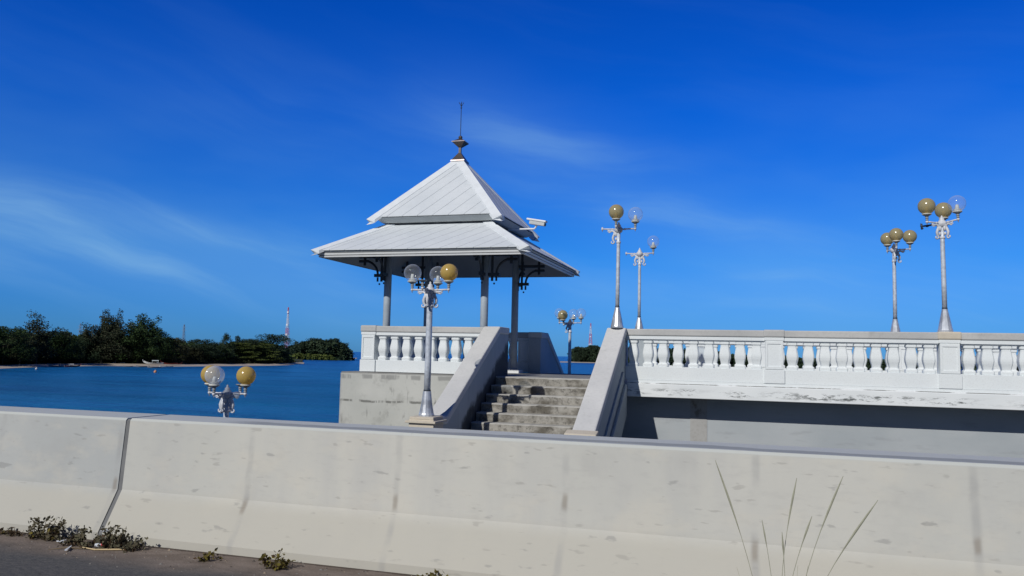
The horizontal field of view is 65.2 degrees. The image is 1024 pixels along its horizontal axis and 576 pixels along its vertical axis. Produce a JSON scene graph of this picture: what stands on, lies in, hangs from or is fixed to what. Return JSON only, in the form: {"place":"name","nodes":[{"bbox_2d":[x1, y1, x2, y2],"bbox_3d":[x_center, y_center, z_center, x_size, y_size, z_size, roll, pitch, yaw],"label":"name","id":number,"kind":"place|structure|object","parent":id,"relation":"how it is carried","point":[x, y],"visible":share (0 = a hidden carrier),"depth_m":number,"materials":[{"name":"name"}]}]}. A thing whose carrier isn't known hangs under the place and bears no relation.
{"place":"outdoors","nodes":[
{"label":"outdoors","id":0,"kind":"place"},
{"bbox_2d":[0,359,302,364],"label":"shore ground","id":1,"kind":"structure","parent":0,"point":[298,360],"depth_m":308.12,"materials":[{"name":"beige sand"}]},
{"bbox_2d":[0,326,37,364],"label":"broadleaf tree","id":2,"kind":"object","parent":1,"relation":"on","point":[19,332],"visible":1,"depth_m":249.82,"materials":[{"name":"green plant"}]},
{"bbox_2d":[2,330,40,363],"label":"broadleaf tree","id":3,"kind":"object","parent":1,"relation":"on","point":[28,341],"visible":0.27,"depth_m":262.56,"materials":[{"name":"green plant"}]},
{"bbox_2d":[23,309,73,363],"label":"casuarina tree","id":4,"kind":"object","parent":1,"relation":"on","point":[39,331],"visible":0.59,"depth_m":272.41,"materials":[{"name":"green plant"}]},
{"bbox_2d":[41,331,86,363],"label":"broadleaf tree","id":5,"kind":"object","parent":1,"relation":"on","point":[64,342],"visible":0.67,"depth_m":284.82,"materials":[{"name":"green plant"}]},
{"bbox_2d":[69,333,100,362],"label":"conifer tree","id":6,"kind":"object","parent":1,"relation":"on","point":[86,344],"visible":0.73,"depth_m":301.32,"materials":[{"name":"green plant"}]},
{"bbox_2d":[79,315,123,362],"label":"casuarina tree","id":7,"kind":"object","parent":1,"relation":"on","point":[99,336],"visible":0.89,"depth_m":304.17,"materials":[{"name":"green plant"}]},
{"bbox_2d":[99,308,139,361],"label":"casuarina tree","id":8,"kind":"object","parent":1,"relation":"on","point":[114,348],"visible":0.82,"depth_m":307.21,"materials":[{"name":"green plant"}]},
{"bbox_2d":[112,313,164,363],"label":"casuarina tree","id":9,"kind":"object","parent":1,"relation":"on","point":[138,342],"visible":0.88,"depth_m":311.42,"materials":[{"name":"green plant"}]},
{"bbox_2d":[0,334,295,363],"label":"woodland","id":10,"kind":"object","parent":1,"relation":"on","point":[56,360],"visible":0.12,"depth_m":316.61,"materials":[{"name":"green plant"}]},
{"bbox_2d":[141,331,174,362],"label":"broadleaf tree","id":11,"kind":"object","parent":1,"relation":"on","point":[160,355],"visible":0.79,"depth_m":316.68,"materials":[{"name":"green plant"}]},
{"bbox_2d":[159,337,189,362],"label":"broadleaf tree","id":12,"kind":"object","parent":1,"relation":"on","point":[177,341],"visible":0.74,"depth_m":323.34,"materials":[{"name":"green plant"}]},
{"bbox_2d":[179,347,203,361],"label":"broadleaf tree","id":13,"kind":"object","parent":1,"relation":"on","point":[192,358],"visible":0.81,"depth_m":336.45,"materials":[{"name":"green plant"}]},
{"bbox_2d":[184,339,225,360],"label":"broadleaf tree","id":14,"kind":"object","parent":1,"relation":"on","point":[207,347],"visible":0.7,"depth_m":342.82,"materials":[{"name":"green plant"}]},
{"bbox_2d":[202,346,235,360],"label":"almond tree","id":15,"kind":"object","parent":1,"relation":"on","point":[218,358],"visible":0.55,"depth_m":351.98,"materials":[{"name":"green plant"}]},
{"bbox_2d":[217,333,237,361],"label":"conifer tree","id":16,"kind":"object","parent":1,"relation":"on","point":[227,338],"visible":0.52,"depth_m":361.08,"materials":[{"name":"green plant"}]},
{"bbox_2d":[175,359,294,363],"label":"undergrowth","id":17,"kind":"object","parent":1,"relation":"on","point":[225,362],"visible":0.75,"depth_m":354.16,"materials":[{"name":"green plant"}]},
{"bbox_2d":[232,335,246,361],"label":"conifer tree","id":18,"kind":"object","parent":1,"relation":"on","point":[237,340],"visible":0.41,"depth_m":369.55,"materials":[{"name":"green plant"}]},
{"bbox_2d":[229,343,269,360],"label":"almond tree","id":19,"kind":"object","parent":1,"relation":"on","point":[240,348],"visible":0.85,"depth_m":367.35,"materials":[{"name":"green plant"}]},
{"bbox_2d":[240,339,260,360],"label":"broadleaf tree","id":20,"kind":"object","parent":1,"relation":"on","point":[252,341],"visible":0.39,"depth_m":375.99,"materials":[{"name":"green plant"}]},
{"bbox_2d":[246,342,283,360],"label":"almond tree","id":21,"kind":"object","parent":1,"relation":"on","point":[263,347],"visible":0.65,"depth_m":380.82,"materials":[{"name":"green plant"}]},
{"bbox_2d":[255,333,295,360],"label":"broadleaf tree","id":22,"kind":"object","parent":1,"relation":"on","point":[276,339],"visible":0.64,"depth_m":396.01,"materials":[{"name":"green plant"}]},
{"bbox_2d":[277,351,295,360],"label":"almond tree","id":23,"kind":"object","parent":1,"relation":"on","point":[285,357],"visible":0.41,"depth_m":404.87,"materials":[{"name":"green plant"}]},
{"bbox_2d":[293,341,305,352],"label":"broadleaf tree","id":24,"kind":"object","parent":1,"relation":"on","point":[297,343],"visible":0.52,"depth_m":624.49,"materials":[{"name":"green plant"}]},
{"bbox_2d":[305,337,321,342],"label":"broadleaf tree","id":25,"kind":"object","parent":1,"relation":"on","point":[313,339],"visible":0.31,"depth_m":632.31,"materials":[{"name":"green plant"}]},
{"bbox_2d":[292,352,336,360],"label":"undergrowth","id":26,"kind":"object","parent":1,"relation":"on","point":[303,356],"visible":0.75,"depth_m":607.93,"materials":[{"name":"green plant"}]},
{"bbox_2d":[287,339,354,360],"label":"woodland","id":27,"kind":"object","parent":1,"relation":"on","point":[339,351],"visible":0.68,"depth_m":623.74,"materials":[{"name":"green plant"}]},
{"bbox_2d":[324,338,341,342],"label":"broadleaf tree","id":28,"kind":"object","parent":1,"relation":"on","point":[336,340],"visible":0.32,"depth_m":636.51,"materials":[{"name":"green plant"}]},
{"bbox_2d":[0,362,303,368],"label":"beach","id":29,"kind":"structure","parent":0,"point":[87,364],"depth_m":301.04,"materials":[{"name":"beige sand"}]},
{"bbox_2d":[143,360,162,363],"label":"longtail boat","id":30,"kind":"object","parent":29,"relation":"on","point":[153,363],"visible":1,"depth_m":302.03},
{"bbox_2d":[0,530,420,575],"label":"road","id":31,"kind":"structure","parent":0,"point":[35,557],"depth_m":4.82,"materials":[{"name":"grey asphalt"}]},
{"bbox_2d":[0,527,25,536],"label":"weed","id":32,"kind":"object","parent":31,"relation":"on","point":[11,532],"visible":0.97,"depth_m":5.47,"materials":[{"name":"green plant"}]},
{"bbox_2d":[25,516,66,540],"bbox_3d":[-3.139,1.610,5.386,0.331,0.196,0.177,0,-5,17],"label":"weed","id":33,"kind":"object","parent":31,"relation":"on","point":[52,533],"visible":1,"depth_m":5.37,"materials":[{"name":"green plant"}]},
{"bbox_2d":[48,547,81,549],"bbox_3d":[-2.854,1.663,5.115,0.197,0.011,0.026,2,-5,-14],"label":"dry twig","id":34,"kind":"object","parent":31,"relation":"on","point":[65,547],"visible":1,"depth_m":5.12,"materials":[{"name":"wood"}]},
{"bbox_2d":[56,525,103,548],"bbox_3d":[-2.821,1.629,5.232,0.333,0.154,0.173,0,-5,17],"label":"weed","id":35,"kind":"object","parent":31,"relation":"on","point":[77,538],"visible":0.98,"depth_m":5.21,"materials":[{"name":"green plant"}]},
{"bbox_2d":[0,406,166,539],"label":"concrete barrier","id":36,"kind":"object","parent":31,"relation":"on","point":[60,463],"visible":0.82,"depth_m":5.70,"materials":[{"name":"white concrete"}]},
{"bbox_2d":[82,547,123,549],"bbox_3d":[-2.615,1.669,5.113,0.299,0.011,0.046,1,-5,4],"label":"dry cane","id":37,"kind":"object","parent":31,"relation":"on","point":[102,549],"visible":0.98,"depth_m":5.11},
{"bbox_2d":[95,522,130,548],"bbox_3d":[-2.578,1.613,5.181,0.263,0.213,0.155,0,-5,17],"label":"weed","id":38,"kind":"object","parent":31,"relation":"on","point":[110,539],"visible":0.91,"depth_m":5.16,"materials":[{"name":"green plant"}]},
{"bbox_2d":[116,537,147,552],"bbox_3d":[-2.425,1.652,5.117,0.113,0.103,0.165,-2,-6,36],"label":"weed","id":39,"kind":"object","parent":31,"relation":"on","point":[133,547],"visible":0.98,"depth_m":5.11,"materials":[{"name":"green plant"}]},
{"bbox_2d":[193,548,222,561],"bbox_3d":[-1.863,1.656,4.936,0.145,0.085,0.173,0,-5,17],"label":"weed","id":40,"kind":"object","parent":31,"relation":"on","point":[205,557],"visible":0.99,"depth_m":4.90,"materials":[{"name":"green plant"}]},
{"bbox_2d":[8,536,411,575],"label":"grit","id":41,"kind":"object","parent":31,"relation":"on","point":[194,559],"visible":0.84,"depth_m":4.92,"materials":[{"name":"grey gravel"}]},
{"bbox_2d":[258,548,294,570],"bbox_3d":[-1.422,1.631,4.800,0.238,0.144,0.138,-3,-6,39],"label":"weed","id":42,"kind":"object","parent":31,"relation":"on","point":[277,564],"visible":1,"depth_m":4.78,"materials":[{"name":"green plant"}]},
{"bbox_2d":[417,569,447,575],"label":"weed","id":43,"kind":"object","parent":31,"relation":"on","point":[433,574],"visible":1,"depth_m":4.59,"materials":[{"name":"green plant"}]},
{"bbox_2d":[98,415,1023,575],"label":"concrete barrier","id":44,"kind":"object","parent":31,"relation":"on","point":[421,500],"visible":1,"depth_m":4.66,"materials":[{"name":"white concrete"}]},
{"bbox_2d":[715,460,877,575],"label":"grass tuft","id":45,"kind":"object","parent":31,"relation":"on","point":[827,513],"visible":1,"depth_m":3.00,"materials":[{"name":"beige plant"}]},
{"bbox_2d":[285,307,289,345],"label":"lattice mast","id":46,"kind":"object","parent":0,"point":[287,322],"visible":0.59,"depth_m":865.90,"materials":[{"name":"white metal"}]},
{"bbox_2d":[0,352,594,422],"bbox_3d":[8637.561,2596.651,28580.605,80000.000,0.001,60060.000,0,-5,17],"label":"water","id":47,"kind":"structure","parent":0,"point":[308,390],"depth_m":134.23,"materials":[{"name":"blue liquid"}]},
{"bbox_2d":[339,371,626,437],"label":"viewing platform","id":48,"kind":"structure","parent":47,"relation":"in","point":[383,398],"depth_m":17.96,"materials":[{"name":"concrete"}]},
{"bbox_2d":[389,337,415,360],"bbox_3d":[-2.710,1.559,20.208,0.310,1.043,3.410,0,-5,17],"label":"balustrade","id":49,"kind":"object","parent":48,"relation":"on","point":[413,342],"visible":0.11,"depth_m":19.85,"materials":[{"name":"concrete"}]},
{"bbox_2d":[359,325,483,373],"bbox_3d":[-1.985,1.387,18.043,3.040,1.055,0.350,0,-5,17],"label":"balustrade","id":50,"kind":"object","parent":48,"relation":"on","point":[375,348],"visible":0.75,"depth_m":18.02,"materials":[{"name":"concrete"}]},
{"bbox_2d":[311,102,579,372],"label":"pavilion","id":51,"kind":"structure","parent":48,"relation":"on","point":[460,214],"depth_m":18.70,"materials":[{"name":"metal"}]},
{"bbox_2d":[508,218,546,229],"bbox_3d":[0.382,-1.539,19.250,0.973,0.288,0.151,-1,-5,23],"label":"security camera","id":52,"kind":"object","parent":51,"relation":"attached to","point":[536,222],"visible":1,"depth_m":19.15,"materials":[{"name":"paint"}]},
{"bbox_2d":[436,332,528,371],"bbox_3d":[-0.898,1.710,21.607,3.060,1.055,0.350,0,-5,17],"label":"balustrade","id":53,"kind":"object","parent":48,"relation":"on","point":[523,349],"visible":0.23,"depth_m":21.11,"materials":[{"name":"concrete"}]},
{"bbox_2d":[528,332,643,373],"bbox_3d":[2.443,3.054,22.139,3.170,3.493,4.063,0,-5,17],"label":"balustrade","id":54,"kind":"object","parent":48,"relation":"on","point":[542,357],"depth_m":20.75,"materials":[{"name":"concrete"}]},
{"bbox_2d":[622,379,1023,457],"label":"footbridge","id":55,"kind":"object","parent":47,"relation":"in","point":[954,421],"visible":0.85,"depth_m":15.72,"materials":[{"name":"concrete"}]},
{"bbox_2d":[625,329,1023,390],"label":"balustrade","id":56,"kind":"object","parent":55,"relation":"on","point":[950,374],"visible":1,"depth_m":15.44,"materials":[{"name":"concrete"}]},
{"bbox_2d":[917,198,965,331],"bbox_3d":[8.136,-0.435,15.191,0.808,2.542,0.889,-1,-5,17],"label":"street lamp","id":57,"kind":"object","parent":56,"relation":"on","point":[927,207],"visible":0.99,"depth_m":15.09,"materials":[{"name":"galvanised steel"},{"name":"bronze-tinted acrylic"},{"name":"clear acrylic"}]},
{"bbox_2d":[652,341,1017,375],"bbox_3d":[11.667,1.667,17.814,17.970,1.055,0.350,0,-5,17],"label":"balustrade","id":58,"kind":"object","parent":55,"relation":"on","point":[849,348],"visible":0.26,"depth_m":18.93,"materials":[{"name":"concrete"}]},
{"bbox_2d":[625,242,656,328],"bbox_3d":[3.357,-0.083,20.514,0.801,2.524,0.486,-3,-7,43],"label":"street lamp","id":59,"kind":"object","parent":58,"relation":"on","point":[639,256],"visible":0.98,"depth_m":20.49,"materials":[{"name":"silver metal"}]},
{"bbox_2d":[880,228,916,331],"bbox_3d":[8.969,-0.103,18.810,0.794,2.524,0.849,4,-5,-28],"label":"street lamp","id":60,"kind":"object","parent":58,"relation":"on","point":[895,236],"visible":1,"depth_m":18.72,"materials":[{"name":"galvanised steel"},{"name":"bronze-tinted acrylic"}]},
{"bbox_2d":[0,0,1023,358],"label":"sky","id":61,"kind":"structure","parent":0,"point":[181,162],"materials":[{"name":"blue"}]},
{"bbox_2d":[557,310,583,373],"bbox_3d":[1.737,2.579,24.893,0.925,3.904,0.773,4,-5,-26],"label":"street lamp","id":62,"kind":"object","parent":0,"point":[562,315],"visible":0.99,"depth_m":24.93,"materials":[{"name":"silver metal"}]},
{"bbox_2d":[560,361,594,362],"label":"beach","id":63,"kind":"structure","parent":0,"point":[576,362],"depth_m":928.30,"materials":[{"name":"beige sand"}]},
{"bbox_2d":[572,347,586,360],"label":"broadleaf tree","id":64,"kind":"object","parent":63,"relation":"on","point":[578,349],"visible":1,"depth_m":951.49,"materials":[{"name":"green plant"}]},
{"bbox_2d":[583,345,599,359],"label":"broadleaf tree","id":65,"kind":"object","parent":63,"relation":"on","point":[594,347],"visible":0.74,"depth_m":952.76,"materials":[{"name":"green plant"}]},
{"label":"walkway","id":66,"kind":"structure","parent":0,"visible":0},
{"bbox_2d":[201,365,255,417],"bbox_3d":[-4.723,2.560,13.149,0.794,2.554,0.794,4,-5,-28],"label":"street lamp","id":67,"kind":"object","parent":66,"relation":"on","point":[245,376],"visible":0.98,"depth_m":13.14,"materials":[{"name":"silver metal"}]},
{"bbox_2d":[405,415,446,427],"bbox_3d":[-1.499,2.877,13.824,0.560,1.315,0.560,0,-5,17],"label":"lamp pedestal","id":68,"kind":"object","parent":66,"relation":"on","point":[434,421],"visible":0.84,"depth_m":13.67,"materials":[{"name":"beige concrete"}]},
{"bbox_2d":[408,264,457,416],"bbox_3d":[-1.456,0.900,13.990,0.794,2.654,0.794,4,-5,-28],"label":"street lamp","id":69,"kind":"object","parent":68,"relation":"on","point":[449,273],"visible":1,"depth_m":13.93,"materials":[{"name":"silver metal"}]},
{"bbox_2d":[433,326,627,436],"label":"staircase","id":70,"kind":"structure","parent":66,"relation":"on","point":[483,391],"depth_m":15.71,"materials":[{"name":"concrete"}]},
{"bbox_2d":[601,204,639,327],"bbox_3d":[2.307,-0.437,16.564,0.779,2.525,0.654,2,-5,-13],"label":"street lamp","id":71,"kind":"object","parent":70,"relation":"on","point":[616,212],"visible":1,"depth_m":16.59,"materials":[{"name":"galvanised steel"},{"name":"bronze-tinted acrylic"},{"name":"clear acrylic"}]},
{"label":"shore ground","id":72,"kind":"structure","parent":0,"visible":0},
{"bbox_2d":[567,346,600,361],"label":"woodland","id":73,"kind":"object","parent":72,"relation":"on","point":[588,358],"visible":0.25,"depth_m":954.95,"materials":[{"name":"green plant"}]},
{"bbox_2d":[589,323,591,344],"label":"lattice mast","id":74,"kind":"object","parent":72,"relation":"on","point":[590,335],"visible":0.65,"depth_m":1490.61,"materials":[{"name":"metal"}]},
{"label":"beach","id":75,"kind":"structure","parent":0,"visible":0},
{"bbox_2d":[628,347,1018,370],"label":"woodland","id":76,"kind":"object","parent":75,"relation":"on","point":[800,364],"visible":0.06,"depth_m":408.75,"materials":[{"name":"green plant"}]}
]}

